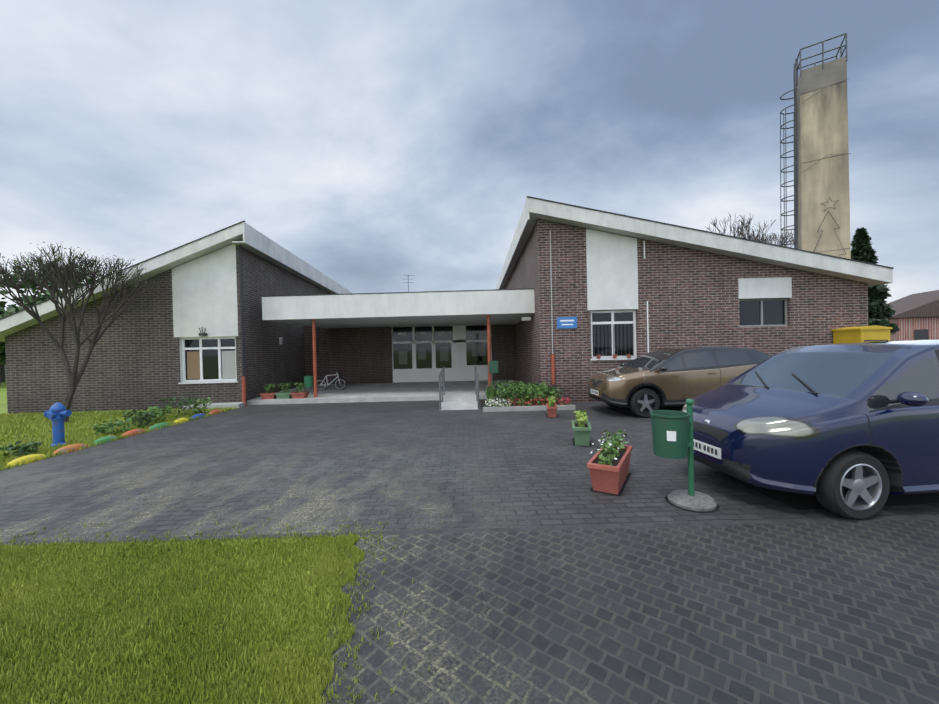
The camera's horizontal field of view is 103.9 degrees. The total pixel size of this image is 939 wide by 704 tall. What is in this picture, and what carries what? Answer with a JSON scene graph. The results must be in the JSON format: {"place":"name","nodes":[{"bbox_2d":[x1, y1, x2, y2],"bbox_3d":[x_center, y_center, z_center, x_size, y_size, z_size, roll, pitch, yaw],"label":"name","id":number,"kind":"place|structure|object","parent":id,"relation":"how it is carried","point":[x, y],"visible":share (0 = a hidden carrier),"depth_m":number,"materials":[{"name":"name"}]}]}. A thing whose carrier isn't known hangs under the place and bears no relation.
{"place":"outdoors","nodes":[
{"label":"outdoors","id":0,"kind":"place"},
{"bbox_2d":[0,381,347,703],"bbox_3d":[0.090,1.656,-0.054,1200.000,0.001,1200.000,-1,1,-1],"label":"ground","id":1,"kind":"structure","parent":0,"point":[3,397],"depth_m":2.51,"materials":[{"name":"green plant"}]},
{"bbox_2d":[44,403,71,446],"bbox_3d":[-7.761,1.366,6.926,0.402,0.814,0.257,-1,1,-1],"label":"hydrant","id":2,"kind":"object","parent":1,"relation":"on","point":[56,414],"visible":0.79,"depth_m":6.89,"materials":[{"name":"blue metal"}]},
{"bbox_2d":[0,396,211,456],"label":"shrubs","id":3,"kind":"object","parent":1,"relation":"on","point":[136,418],"visible":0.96,"depth_m":8.39,"materials":[{"name":"green plant"}]},
{"bbox_2d":[5,409,222,467],"bbox_3d":[-7.085,1.692,7.812,0.170,0.115,5.620,-1,1,-1],"label":"border","id":4,"kind":"object","parent":1,"relation":"on","point":[32,457],"visible":0.81,"depth_m":6.76,"materials":[{"name":"multicoloured stone"}]},
{"bbox_2d":[0,221,352,413],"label":"building","id":5,"kind":"structure","parent":1,"relation":"on","point":[195,325],"depth_m":11.48,"materials":[{"name":"brick"}]},
{"bbox_2d":[0,407,430,703],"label":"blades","id":6,"kind":"object","parent":1,"relation":"on","point":[87,593],"visible":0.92,"depth_m":2.34,"materials":[{"name":"green plant"}]},
{"bbox_2d":[0,212,899,422],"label":"trees","id":7,"kind":"object","parent":1,"relation":"on","point":[52,277],"visible":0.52,"depth_m":9.85,"materials":[{"name":"brown plant"}]},
{"bbox_2d":[402,275,413,291],"bbox_3d":[-4.279,-3.973,25.843,0.800,3.000,0.050,-1,1,-1],"label":"antenna","id":8,"kind":"object","parent":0,"point":[408,282],"visible":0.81,"depth_m":25.82,"materials":[{"name":"silver metal"}]},
{"bbox_2d":[0,398,938,703],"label":"paving","id":9,"kind":"structure","parent":0,"point":[532,566],"depth_m":3.00,"materials":[{"name":"grey stone"}]},
{"bbox_2d":[247,288,534,409],"bbox_3d":[-2.640,-0.177,13.867,10.191,3.545,7.843,-1,1,-1],"label":"porch","id":10,"kind":"object","parent":9,"relation":"on","point":[389,346],"visible":0.92,"depth_m":15.48,"materials":[{"name":"paint"}]},
{"bbox_2d":[317,371,345,390],"bbox_3d":[-5.498,1.155,14.557,1.208,0.740,0.360,-1,1,-1],"label":"bicycle","id":11,"kind":"object","parent":10,"relation":"on","point":[327,384],"visible":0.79,"depth_m":14.52,"materials":[{"name":"white metal"}]},
{"bbox_2d":[304,360,497,386],"bbox_3d":[-2.297,0.728,12.181,6.480,0.750,0.296,-1,1,2],"label":"litter bin","id":12,"kind":"object","parent":10,"relation":"attached to","point":[493,368],"visible":0.96,"depth_m":11.90,"materials":[{"name":"green"}]},
{"bbox_2d":[439,366,478,409],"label":"railings","id":13,"kind":"object","parent":10,"relation":"on","point":[442,381],"visible":0.88,"depth_m":10.91,"materials":[{"name":"silver metal"}]},
{"bbox_2d":[259,380,631,495],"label":"planters","id":14,"kind":"object","parent":9,"relation":"on","point":[608,463],"visible":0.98,"depth_m":8.58,"materials":[{"name":"ceramic"}]},
{"bbox_2d":[4,290,938,379],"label":"background buildings","id":15,"kind":"structure","parent":9,"relation":"on","point":[915,316],"depth_m":42.10,"materials":[{"name":"brick"}]},
{"bbox_2d":[588,346,769,417],"bbox_3d":[5.136,0.666,9.184,4.128,1.589,2.096,-1,1,-3],"label":"car","id":16,"kind":"object","parent":9,"relation":"on","point":[674,379],"visible":0.75,"depth_m":8.37,"materials":[{"name":"brown metal"}]},
{"bbox_2d":[650,398,719,512],"bbox_3d":[2.211,1.029,3.819,0.660,1.090,0.490,-1,1,-1],"label":"litter bin","id":17,"kind":"object","parent":9,"relation":"on","point":[672,434],"visible":1,"depth_m":3.70,"materials":[{"name":"green metal"}]},
{"bbox_2d":[681,339,938,519],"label":"blue car","id":18,"kind":"object","parent":9,"relation":"on","point":[849,430],"visible":0.94,"depth_m":3.48,"materials":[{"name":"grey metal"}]},
{"bbox_2d":[780,33,850,258],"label":"tower","id":19,"kind":"structure","parent":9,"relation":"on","point":[821,210],"depth_m":19.91,"materials":[{"name":"grey concrete"}]},
{"bbox_2d":[831,325,892,343],"bbox_3d":[11.037,0.296,10.396,0.954,2.040,0.893,-1,1,-1],"label":"yellow container","id":20,"kind":"object","parent":9,"relation":"on","point":[860,334],"visible":0.25,"depth_m":10.03,"materials":[{"name":"paint"}]},
{"bbox_2d":[0,0,938,309],"label":"sky","id":21,"kind":"structure","parent":0,"point":[376,143],"materials":[{"name":"grey"}]},
{"bbox_2d":[496,196,893,401],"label":"building","id":22,"kind":"structure","parent":0,"point":[612,290],"depth_m":10.89,"materials":[{"name":"brick"}]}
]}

